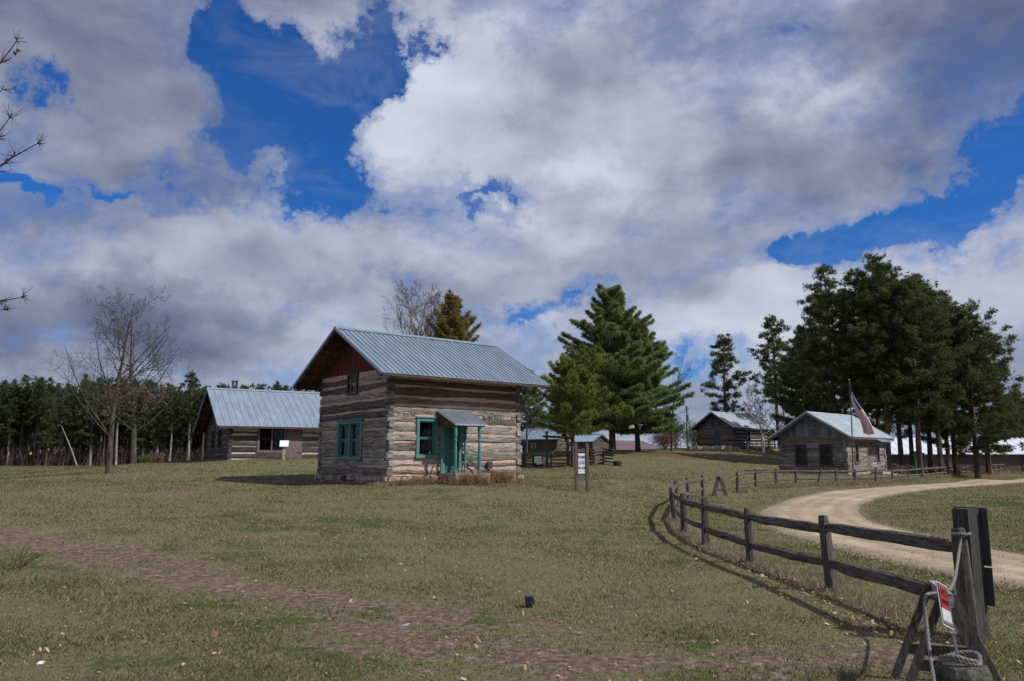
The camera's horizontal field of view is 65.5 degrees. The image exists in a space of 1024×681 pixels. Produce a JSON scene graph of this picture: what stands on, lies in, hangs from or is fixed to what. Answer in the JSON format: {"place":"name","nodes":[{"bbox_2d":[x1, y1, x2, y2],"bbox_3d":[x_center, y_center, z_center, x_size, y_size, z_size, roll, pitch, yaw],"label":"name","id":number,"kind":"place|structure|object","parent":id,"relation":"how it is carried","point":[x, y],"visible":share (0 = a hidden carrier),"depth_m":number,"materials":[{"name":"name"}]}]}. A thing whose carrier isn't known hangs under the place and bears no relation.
{"place":"outdoors","nodes":[
{"label":"outdoors","id":0,"kind":"place"},
{"bbox_2d":[0,448,1023,680],"bbox_3d":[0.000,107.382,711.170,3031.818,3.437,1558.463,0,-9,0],"label":"ground","id":1,"kind":"structure","parent":0,"point":[376,634],"depth_m":11.73,"materials":[{"name":"plant"}]},
{"bbox_2d":[0,379,10,445],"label":"pine tree","id":2,"kind":"object","parent":1,"relation":"on","point":[3,389],"visible":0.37,"depth_m":121.56,"materials":[{"name":"green plant"}]},
{"bbox_2d":[0,379,28,464],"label":"pine tree","id":3,"kind":"object","parent":1,"relation":"on","point":[11,417],"visible":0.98,"depth_m":119.09,"materials":[{"name":"green plant"}]},
{"bbox_2d":[0,386,28,464],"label":"pine tree","id":4,"kind":"object","parent":1,"relation":"on","point":[15,439],"visible":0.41,"depth_m":120.33,"materials":[{"name":"green plant"}]},
{"bbox_2d":[12,374,33,465],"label":"pine tree","id":5,"kind":"object","parent":1,"relation":"on","point":[26,389],"visible":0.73,"depth_m":119.81,"materials":[{"name":"green plant"}]},
{"bbox_2d":[0,30,46,310],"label":"bare tree","id":6,"kind":"object","parent":1,"relation":"on","point":[7,159],"visible":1,"depth_m":12.79,"materials":[{"name":"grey plant"}]},
{"bbox_2d":[18,390,36,465],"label":"pine tree","id":7,"kind":"object","parent":1,"relation":"on","point":[28,430],"visible":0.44,"depth_m":120.30,"materials":[{"name":"green plant"}]},
{"bbox_2d":[22,375,52,465],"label":"pine tree","id":8,"kind":"object","parent":1,"relation":"on","point":[40,390],"visible":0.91,"depth_m":118.68,"materials":[{"name":"green plant"}]},
{"bbox_2d":[25,395,54,465],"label":"pine tree","id":9,"kind":"object","parent":1,"relation":"on","point":[39,439],"visible":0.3,"depth_m":120.09,"materials":[{"name":"green plant"}]},
{"bbox_2d":[34,376,58,464],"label":"pine tree","id":10,"kind":"object","parent":1,"relation":"on","point":[51,389],"visible":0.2,"depth_m":128.67,"materials":[{"name":"green plant"}]},
{"bbox_2d":[36,394,60,465],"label":"pine tree","id":11,"kind":"object","parent":1,"relation":"on","point":[50,412],"visible":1,"depth_m":117.15,"materials":[{"name":"green plant"}]},
{"bbox_2d":[49,388,67,465],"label":"pine tree","id":12,"kind":"object","parent":1,"relation":"on","point":[58,444],"visible":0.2,"depth_m":125.25,"materials":[{"name":"green plant"}]},
{"bbox_2d":[52,389,72,465],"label":"pine tree","id":13,"kind":"object","parent":1,"relation":"on","point":[59,406],"visible":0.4,"depth_m":122.08,"materials":[{"name":"green plant"}]},
{"bbox_2d":[59,386,81,465],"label":"pine tree","id":14,"kind":"object","parent":1,"relation":"on","point":[66,406],"visible":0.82,"depth_m":118.74,"materials":[{"name":"green plant"}]},
{"bbox_2d":[62,404,85,465],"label":"pine tree","id":15,"kind":"object","parent":1,"relation":"on","point":[73,441],"visible":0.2,"depth_m":121.02,"materials":[{"name":"green plant"}]},
{"bbox_2d":[66,373,99,465],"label":"pine tree","id":16,"kind":"object","parent":1,"relation":"on","point":[78,417],"visible":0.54,"depth_m":118.50,"materials":[{"name":"green plant"}]},
{"bbox_2d":[77,381,106,465],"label":"pine tree","id":17,"kind":"object","parent":1,"relation":"on","point":[97,432],"visible":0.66,"depth_m":117.64,"materials":[{"name":"green plant"}]},
{"bbox_2d":[0,443,205,465],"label":"underbrush","id":18,"kind":"object","parent":1,"relation":"on","point":[52,460],"visible":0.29,"depth_m":120.44,"materials":[{"name":"plant"}]},
{"bbox_2d":[91,393,117,464],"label":"pine tree","id":19,"kind":"object","parent":1,"relation":"on","point":[105,424],"visible":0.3,"depth_m":117.66,"materials":[{"name":"green plant"}]},
{"bbox_2d":[41,285,185,473],"bbox_3d":[-19.942,1.860,39.381,6.346,9.442,5.379,1,-9,-5],"label":"bare tree","id":20,"kind":"object","parent":1,"relation":"on","point":[109,455],"visible":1,"depth_m":39.67,"materials":[{"name":"grey plant"}]},
{"bbox_2d":[104,376,130,464],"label":"pine tree","id":21,"kind":"object","parent":1,"relation":"on","point":[121,417],"visible":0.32,"depth_m":117.02,"materials":[{"name":"green plant"}]},
{"bbox_2d":[73,290,199,463],"bbox_3d":[-27.655,2.647,58.299,8.675,12.772,7.536,6,-11,-36],"label":"bare tree","id":22,"kind":"object","parent":1,"relation":"on","point":[134,430],"visible":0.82,"depth_m":57.56,"materials":[{"name":"grey plant"}]},
{"bbox_2d":[136,396,155,454],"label":"pine tree","id":23,"kind":"object","parent":1,"relation":"on","point":[142,432],"visible":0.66,"depth_m":118.12,"materials":[{"name":"green plant"}]},
{"bbox_2d":[137,379,159,456],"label":"pine tree","id":24,"kind":"object","parent":1,"relation":"on","point":[151,382],"visible":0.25,"depth_m":121.12,"materials":[{"name":"green plant"}]},
{"bbox_2d":[143,384,173,453],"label":"pine tree","id":25,"kind":"object","parent":1,"relation":"on","point":[159,418],"visible":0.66,"depth_m":118.20,"materials":[{"name":"green plant"}]},
{"bbox_2d":[156,383,180,461],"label":"pine tree","id":26,"kind":"object","parent":1,"relation":"on","point":[165,439],"visible":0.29,"depth_m":121.37,"materials":[{"name":"green plant"}]},
{"bbox_2d":[161,391,183,461],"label":"pine tree","id":27,"kind":"object","parent":1,"relation":"on","point":[172,418],"visible":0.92,"depth_m":117.59,"materials":[{"name":"green plant"}]},
{"bbox_2d":[168,391,187,460],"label":"pine tree","id":28,"kind":"object","parent":1,"relation":"on","point":[182,441],"visible":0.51,"depth_m":121.60,"materials":[{"name":"green plant"}]},
{"bbox_2d":[176,371,203,460],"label":"pine tree","id":29,"kind":"object","parent":1,"relation":"on","point":[192,399],"visible":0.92,"depth_m":117.89,"materials":[{"name":"green plant"}]},
{"bbox_2d":[182,402,199,458],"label":"pine tree","id":30,"kind":"object","parent":1,"relation":"on","point":[185,429],"visible":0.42,"depth_m":121.45,"materials":[{"name":"green plant"}]},
{"bbox_2d":[193,380,321,460],"bbox_3d":[-16.094,5.921,56.685,10.942,5.830,9.694,5,-10,-30],"label":"log cabin","id":31,"kind":"object","parent":1,"relation":"on","point":[236,423],"visible":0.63,"depth_m":53.17,"materials":[{"name":"pale grey metal"},{"name":"weathered wood logs"}]},
{"bbox_2d":[257,428,286,451],"bbox_3d":[-15.691,6.412,51.992,1.880,1.760,0.240,5,-10,-30],"label":"window","id":32,"kind":"structure","parent":31,"relation":"in","point":[271,438],"depth_m":51.91,"materials":[{"name":"brown paint"}]},
{"bbox_2d":[286,429,302,457],"bbox_3d":[-14.388,6.692,52.644,1.042,2.160,0.090,5,-10,-30],"label":"door","id":33,"kind":"structure","parent":31,"relation":"in","point":[294,450],"depth_m":52.62,"materials":[{"name":"brown paint"}]},
{"bbox_2d":[292,326,549,484],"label":"log house","id":34,"kind":"structure","parent":1,"relation":"on","point":[398,406],"depth_m":33.02,"materials":[{"name":"weathered wood logs"},{"name":"blue grey metal"},{"name":"green painted wood"}]},
{"bbox_2d":[335,418,363,459],"bbox_3d":[-6.699,4.108,33.050,0.265,1.650,2.220,7,-11,-39],"label":"window","id":35,"kind":"structure","parent":34,"relation":"in","point":[351,422],"depth_m":33.06,"materials":[{"name":"green paint"}]},
{"bbox_2d":[346,373,358,395],"bbox_3d":[-6.626,1.833,33.323,0.240,0.890,0.900,7,-11,-39],"label":"window","id":36,"kind":"structure","parent":34,"relation":"in","point":[349,376],"depth_m":33.42,"materials":[{"name":"brown paint"}]},
{"bbox_2d":[415,416,437,457],"bbox_3d":[-3.432,3.875,31.810,1.090,1.640,0.265,7,-11,-39],"label":"window","id":37,"kind":"structure","parent":34,"relation":"in","point":[434,420],"depth_m":31.88,"materials":[{"name":"green paint"}]},
{"bbox_2d":[445,428,457,471],"bbox_3d":[-2.494,4.474,32.526,0.710,1.810,0.130,7,-11,-39],"label":"door","id":38,"kind":"structure","parent":34,"relation":"in","point":[449,432],"depth_m":32.51,"materials":[{"name":"green paint"}]},
{"bbox_2d":[313,479,530,485],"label":"dry grass","id":39,"kind":"structure","parent":1,"relation":"on","point":[382,483],"depth_m":31.25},
{"bbox_2d":[402,473,447,484],"bbox_3d":[-3.441,5.378,30.831,1.193,0.606,2.251,-6,-10,34],"label":"dead bush","id":40,"kind":"object","parent":1,"relation":"on","point":[423,481],"visible":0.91,"depth_m":30.90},
{"bbox_2d":[380,279,474,338],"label":"bare tree","id":41,"kind":"object","parent":1,"relation":"on","point":[411,312],"visible":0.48,"depth_m":67.49,"materials":[{"name":"plant"}]},
{"bbox_2d":[425,289,482,341],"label":"pine tree","id":42,"kind":"object","parent":1,"relation":"on","point":[451,317],"visible":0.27,"depth_m":65.14,"materials":[{"name":"green plant"}]},
{"bbox_2d":[443,470,506,485],"bbox_3d":[-1.469,5.327,31.006,3.066,0.722,1.229,7,-11,-39],"label":"dead bush","id":43,"kind":"object","parent":1,"relation":"on","point":[471,479],"visible":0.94,"depth_m":30.89,"materials":[{"name":"plant"}]},
{"bbox_2d":[477,467,526,483],"bbox_3d":[-0.619,5.549,32.772,3.453,0.909,1.247,7,-11,-39],"label":"dead bush","id":44,"kind":"object","parent":1,"relation":"on","point":[509,478],"visible":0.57,"depth_m":32.90,"materials":[{"name":"plant"}]},
{"bbox_2d":[0,465,1022,680],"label":"fallen leaves","id":45,"kind":"object","parent":1,"relation":"on","point":[360,658],"visible":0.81,"depth_m":9.27,"materials":[{"name":"plant"}]},
{"bbox_2d":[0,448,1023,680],"bbox_3d":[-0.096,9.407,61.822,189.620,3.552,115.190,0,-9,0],"label":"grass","id":46,"kind":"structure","parent":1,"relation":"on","point":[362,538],"depth_m":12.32,"materials":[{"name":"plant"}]},
{"bbox_2d":[4,381,1022,457],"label":"woods","id":47,"kind":"object","parent":1,"relation":"on","point":[219,386],"visible":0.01,"depth_m":165.25,"materials":[{"name":"plant"}]},
{"bbox_2d":[521,386,543,451],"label":"bare tree","id":48,"kind":"object","parent":1,"relation":"on","point":[527,431],"visible":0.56,"depth_m":83.30,"materials":[{"name":"grey plant"}]},
{"bbox_2d":[520,453,545,465],"bbox_3d":[1.312,9.288,61.807,3.020,1.031,1.436,0,-9,0],"label":"stacked rail fence","id":49,"kind":"object","parent":1,"relation":"on","point":[532,461],"visible":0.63,"depth_m":61.85,"materials":[{"name":"brown wood"}]},
{"bbox_2d":[519,368,553,445],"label":"pine tree","id":50,"kind":"object","parent":1,"relation":"on","point":[536,409],"visible":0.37,"depth_m":102.87,"materials":[{"name":"green plant"}]},
{"bbox_2d":[520,428,569,452],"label":"log cabin","id":51,"kind":"object","parent":1,"relation":"on","point":[536,441],"visible":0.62,"depth_m":93.73,"materials":[{"name":"wood"}]},
{"bbox_2d":[542,431,570,466],"bbox_3d":[3.544,8.393,60.964,2.490,2.953,0.273,1,-9,-5],"label":"gate frame","id":52,"kind":"object","parent":1,"relation":"on","point":[546,436],"visible":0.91,"depth_m":60.89,"materials":[{"name":"brown wood"}]},
{"bbox_2d":[542,375,570,447],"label":"pine tree","id":53,"kind":"object","parent":1,"relation":"on","point":[550,409],"visible":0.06,"depth_m":106.99,"materials":[{"name":"green plant"}]},
{"bbox_2d":[535,345,625,466],"bbox_3d":[5.113,5.006,59.924,7.055,9.686,7.372,0,-9,0],"label":"scots pine","id":54,"kind":"object","parent":1,"relation":"on","point":[573,381],"visible":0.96,"depth_m":59.24,"materials":[{"name":"green plant"}]},
{"bbox_2d":[574,443,588,492],"bbox_3d":[2.675,4.917,30.547,0.555,1.972,0.110,2,-9,-12],"label":"village sign","id":55,"kind":"object","parent":1,"relation":"on","point":[581,463],"visible":1,"depth_m":30.54,"materials":[{"name":"brown paint"}]},
{"bbox_2d":[569,433,608,450],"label":"shed","id":56,"kind":"structure","parent":1,"relation":"on","point":[597,441],"depth_m":90.30,"materials":[{"name":"wood"}]},
{"bbox_2d":[566,448,613,465],"bbox_3d":[5.941,8.952,61.350,3.612,1.370,1.691,0,-9,0],"label":"stacked rail fence","id":57,"kind":"object","parent":1,"relation":"on","point":[593,457],"visible":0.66,"depth_m":61.01,"materials":[{"name":"brown wood"}]},
{"bbox_2d":[549,283,671,452],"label":"white pine","id":58,"kind":"object","parent":1,"relation":"on","point":[616,324],"visible":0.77,"depth_m":68.58,"materials":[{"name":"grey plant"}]},
{"bbox_2d":[616,440,662,449],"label":"building","id":59,"kind":"structure","parent":1,"relation":"on","point":[624,445],"depth_m":118.58,"materials":[{"name":"brown metal"}]},
{"bbox_2d":[593,317,694,450],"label":"white pine","id":60,"kind":"object","parent":1,"relation":"on","point":[659,422],"visible":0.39,"depth_m":71.36,"materials":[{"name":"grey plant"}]},
{"bbox_2d":[649,432,683,449],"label":"shrub","id":61,"kind":"object","parent":1,"relation":"on","point":[664,442],"visible":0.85,"depth_m":89.09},
{"bbox_2d":[665,352,694,450],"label":"bare tree","id":62,"kind":"object","parent":1,"relation":"on","point":[671,445],"visible":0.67,"depth_m":81.14,"materials":[{"name":"grey plant"}]},
{"bbox_2d":[665,417,694,448],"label":"shrub","id":63,"kind":"object","parent":1,"relation":"on","point":[678,434],"visible":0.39,"depth_m":96.99,"materials":[{"name":"grey plant"}]},
{"bbox_2d":[712,476,727,495],"bbox_3d":[9.575,6.734,36.708,0.682,0.952,0.450,1,-9,-5],"label":"sawhorse","id":64,"kind":"object","parent":1,"relation":"on","point":[716,484],"visible":0.89,"depth_m":36.59,"materials":[{"name":"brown wood"}]},
{"bbox_2d":[700,333,753,412],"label":"red pine","id":65,"kind":"object","parent":1,"relation":"on","point":[727,357],"visible":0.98,"depth_m":99.71,"materials":[{"name":"green plant"}]},
{"bbox_2d":[690,411,775,446],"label":"log cabin","id":66,"kind":"object","parent":1,"relation":"on","point":[714,428],"visible":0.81,"depth_m":93.68,"materials":[{"name":"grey wood"}]},
{"bbox_2d":[736,383,784,452],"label":"birch tree","id":67,"kind":"object","parent":1,"relation":"on","point":[758,417],"visible":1,"depth_m":79.90,"materials":[{"name":"white plant"}]},
{"bbox_2d":[746,314,791,447],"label":"red pine","id":68,"kind":"object","parent":1,"relation":"on","point":[768,324],"visible":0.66,"depth_m":96.62,"materials":[{"name":"green plant"}]},
{"bbox_2d":[764,375,797,429],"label":"bare tree","id":69,"kind":"object","parent":1,"relation":"on","point":[784,420],"visible":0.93,"depth_m":86.31,"materials":[{"name":"grey plant"}]},
{"bbox_2d":[762,330,838,423],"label":"white pine","id":70,"kind":"object","parent":1,"relation":"on","point":[795,411],"visible":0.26,"depth_m":87.41,"materials":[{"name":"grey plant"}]},
{"bbox_2d":[672,525,949,645],"bbox_3d":[4.217,4.147,15.826,1.638,0.156,17.059,-1,-9,4],"label":"leaf drift","id":71,"kind":"object","parent":1,"relation":"on","point":[872,620],"visible":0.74,"depth_m":9.39,"materials":[{"name":"brown plant"}]},
{"bbox_2d":[780,292,846,413],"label":"red pine","id":72,"kind":"object","parent":1,"relation":"on","point":[788,370],"visible":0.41,"depth_m":79.75,"materials":[{"name":"green plant"}]},
{"bbox_2d":[782,264,860,413],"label":"red pine","id":73,"kind":"object","parent":1,"relation":"on","point":[826,295],"visible":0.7,"depth_m":72.72,"materials":[{"name":"green plant"}]},
{"bbox_2d":[669,475,980,644],"bbox_3d":[5.557,4.635,22.057,2.242,1.313,28.692,-1,-9,8],"label":"rail fence","id":74,"kind":"object","parent":1,"relation":"on","point":[832,566],"visible":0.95,"depth_m":11.09,"materials":[{"name":"brown wood"}]},
{"bbox_2d":[949,531,962,590],"bbox_3d":[4.046,1.991,7.261,0.048,0.370,1.622,-5,-10,32],"label":"rope","id":75,"kind":"object","parent":74,"relation":"hanging from","point":[952,584],"visible":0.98,"depth_m":7.35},
{"bbox_2d":[660,495,999,648],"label":"dry grass","id":76,"kind":"structure","parent":1,"relation":"on","point":[696,539],"depth_m":12.14,"materials":[{"name":"plant"}]},
{"bbox_2d":[768,411,896,474],"bbox_3d":[23.391,7.575,57.210,7.442,4.715,6.728,8,-12,-43],"label":"log cabin","id":77,"kind":"object","parent":1,"relation":"on","point":[810,440],"visible":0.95,"depth_m":55.55,"materials":[{"name":"smooth grey metal"},{"name":"weathered wood logs"},{"name":"grey wood siding"}]},
{"bbox_2d":[794,444,807,465],"bbox_3d":[20.290,8.028,55.803,0.240,1.500,0.940,8,-12,-43],"label":"window","id":78,"kind":"structure","parent":77,"relation":"in","point":[796,446],"depth_m":55.84,"materials":[{"name":"brown paint"}]},
{"bbox_2d":[818,444,833,465],"bbox_3d":[21.521,7.835,54.521,0.240,1.500,1.000,8,-12,-43],"label":"window","id":79,"kind":"structure","parent":77,"relation":"in","point":[819,445],"depth_m":54.58,"materials":[{"name":"brown paint"}]},
{"bbox_2d":[805,297,872,417],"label":"red pine","id":80,"kind":"object","parent":1,"relation":"on","point":[844,409],"visible":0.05,"depth_m":83.19,"materials":[{"name":"green plant"}]},
{"bbox_2d":[848,379,853,476],"bbox_3d":[22.043,5.689,51.721,0.248,6.405,0.118,0,-9,0],"label":"flagpole","id":81,"kind":"object","parent":1,"relation":"on","point":[852,433],"visible":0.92,"depth_m":51.65,"materials":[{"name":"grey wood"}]},
{"bbox_2d":[851,391,874,434],"bbox_3d":[22.870,4.705,51.862,1.311,2.889,0.639,-4,-10,26],"label":"flag","id":82,"kind":"object","parent":81,"relation":"attached to","point":[867,427],"visible":1,"depth_m":51.70,"materials":[{"name":"multicoloured fabric"}]},
{"bbox_2d":[817,266,898,411],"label":"red pine","id":83,"kind":"object","parent":1,"relation":"on","point":[845,312],"visible":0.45,"depth_m":69.22,"materials":[{"name":"green plant"}]},
{"bbox_2d":[736,463,1004,492],"bbox_3d":[33.176,10.273,61.713,3.118,1.432,65.136,-7,-11,41],"label":"rail fence","id":84,"kind":"object","parent":1,"relation":"on","point":[818,479],"visible":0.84,"depth_m":44.76,"materials":[{"name":"brown wood"}]},
{"bbox_2d":[837,308,904,433],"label":"red pine","id":85,"kind":"object","parent":1,"relation":"on","point":[879,425],"visible":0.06,"depth_m":82.62,"materials":[{"name":"green plant"}]},
{"bbox_2d":[817,252,933,467],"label":"red pine","id":86,"kind":"object","parent":1,"relation":"on","point":[872,287],"visible":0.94,"depth_m":66.71,"materials":[{"name":"green plant"}]},
{"bbox_2d":[847,260,935,466],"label":"red pine","id":87,"kind":"object","parent":1,"relation":"on","point":[878,413],"visible":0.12,"depth_m":69.66,"materials":[{"name":"green plant"}]},
{"bbox_2d":[888,303,925,465],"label":"red pine","id":88,"kind":"object","parent":1,"relation":"on","point":[908,432],"visible":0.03,"depth_m":85.08,"materials":[{"name":"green plant"}]},
{"bbox_2d":[860,270,957,473],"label":"red pine","id":89,"kind":"object","parent":1,"relation":"on","point":[910,302],"visible":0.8,"depth_m":65.62,"materials":[{"name":"green plant"}]},
{"bbox_2d":[866,280,981,474],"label":"red pine","id":90,"kind":"object","parent":1,"relation":"on","point":[946,426],"visible":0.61,"depth_m":66.42,"materials":[{"name":"green plant"}]},
{"bbox_2d":[889,272,974,472],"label":"red pine","id":91,"kind":"object","parent":1,"relation":"on","point":[930,453],"visible":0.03,"depth_m":72.24,"materials":[{"name":"green plant"}]},
{"bbox_2d":[908,319,981,468],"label":"red pine","id":92,"kind":"object","parent":1,"relation":"on","point":[947,452],"depth_m":83.04,"materials":[{"name":"green plant"}]},
{"bbox_2d":[890,580,1001,680],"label":"sawhorse","id":93,"kind":"object","parent":1,"relation":"on","point":[966,630],"visible":0.65,"depth_m":6.12,"materials":[{"name":"brown wood"}]},
{"bbox_2d":[923,588,950,680],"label":"rope","id":94,"kind":"object","parent":93,"relation":"on","point":[926,626],"visible":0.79,"depth_m":5.84,"materials":[{"name":"fabric"}]},
{"bbox_2d":[935,580,954,630],"bbox_3d":[3.237,1.979,5.950,0.184,0.323,0.012,30,-38,-31],"label":"warning sign","id":95,"kind":"object","parent":93,"relation":"attached to","point":[944,606],"visible":1,"depth_m":5.94,"materials":[{"name":"red plastic"}]},
{"bbox_2d":[911,288,999,475],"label":"red pine","id":96,"kind":"object","parent":1,"relation":"on","point":[966,431],"visible":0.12,"depth_m":70.35,"materials":[{"name":"green plant"}]},
{"bbox_2d":[891,437,1023,471],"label":"long barn","id":97,"kind":"structure","parent":1,"relation":"on","point":[1014,461],"depth_m":98.33,"materials":[{"name":"white metal"}]},
{"bbox_2d":[958,455,973,469],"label":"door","id":98,"kind":"structure","parent":97,"relation":"in","point":[969,461],"depth_m":98.26,"materials":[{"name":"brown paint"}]},
{"bbox_2d":[934,631,992,680],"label":"tree stump","id":99,"kind":"object","parent":1,"relation":"on","point":[950,671],"visible":0.82,"depth_m":5.52,"materials":[{"name":"grey wood"}]},
{"bbox_2d":[938,650,982,666],"bbox_3d":[3.178,2.249,5.628,0.304,0.090,0.215,0,-9,0],"label":"rope","id":100,"kind":"object","parent":99,"relation":"on","point":[964,656],"visible":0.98,"depth_m":5.59,"materials":[{"name":"fabric"}]},
{"bbox_2d":[923,297,1023,478],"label":"red pine","id":101,"kind":"object","parent":1,"relation":"on","point":[979,355],"visible":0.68,"depth_m":67.70,"materials":[{"name":"green plant"}]},
{"bbox_2d":[952,506,995,641],"bbox_3d":[4.725,2.494,8.207,0.222,1.517,0.360,5,-10,-28],"label":"sign post","id":102,"kind":"object","parent":1,"relation":"on","point":[973,521],"visible":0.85,"depth_m":8.15,"materials":[{"name":"weathered wood"}]},
{"bbox_2d":[948,323,1023,474],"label":"red pine","id":103,"kind":"object","parent":1,"relation":"on","point":[989,469],"visible":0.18,"depth_m":74.03,"materials":[{"name":"green plant"}]},
{"bbox_2d":[0,0,1023,457],"label":"sky","id":104,"kind":"structure","parent":0,"point":[273,167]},
{"bbox_2d":[687,446,777,450],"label":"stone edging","id":105,"kind":"object","parent":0,"point":[733,447],"visible":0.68,"depth_m":86.32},
{"bbox_2d":[728,470,1011,493],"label":"dry grass","id":106,"kind":"structure","parent":0,"point":[752,489],"depth_m":44.67,"materials":[{"name":"plant"}]},
{"bbox_2d":[755,478,1023,590],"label":"road","id":107,"kind":"structure","parent":0,"point":[812,507],"depth_m":22.93,"materials":[{"name":"gravel"}]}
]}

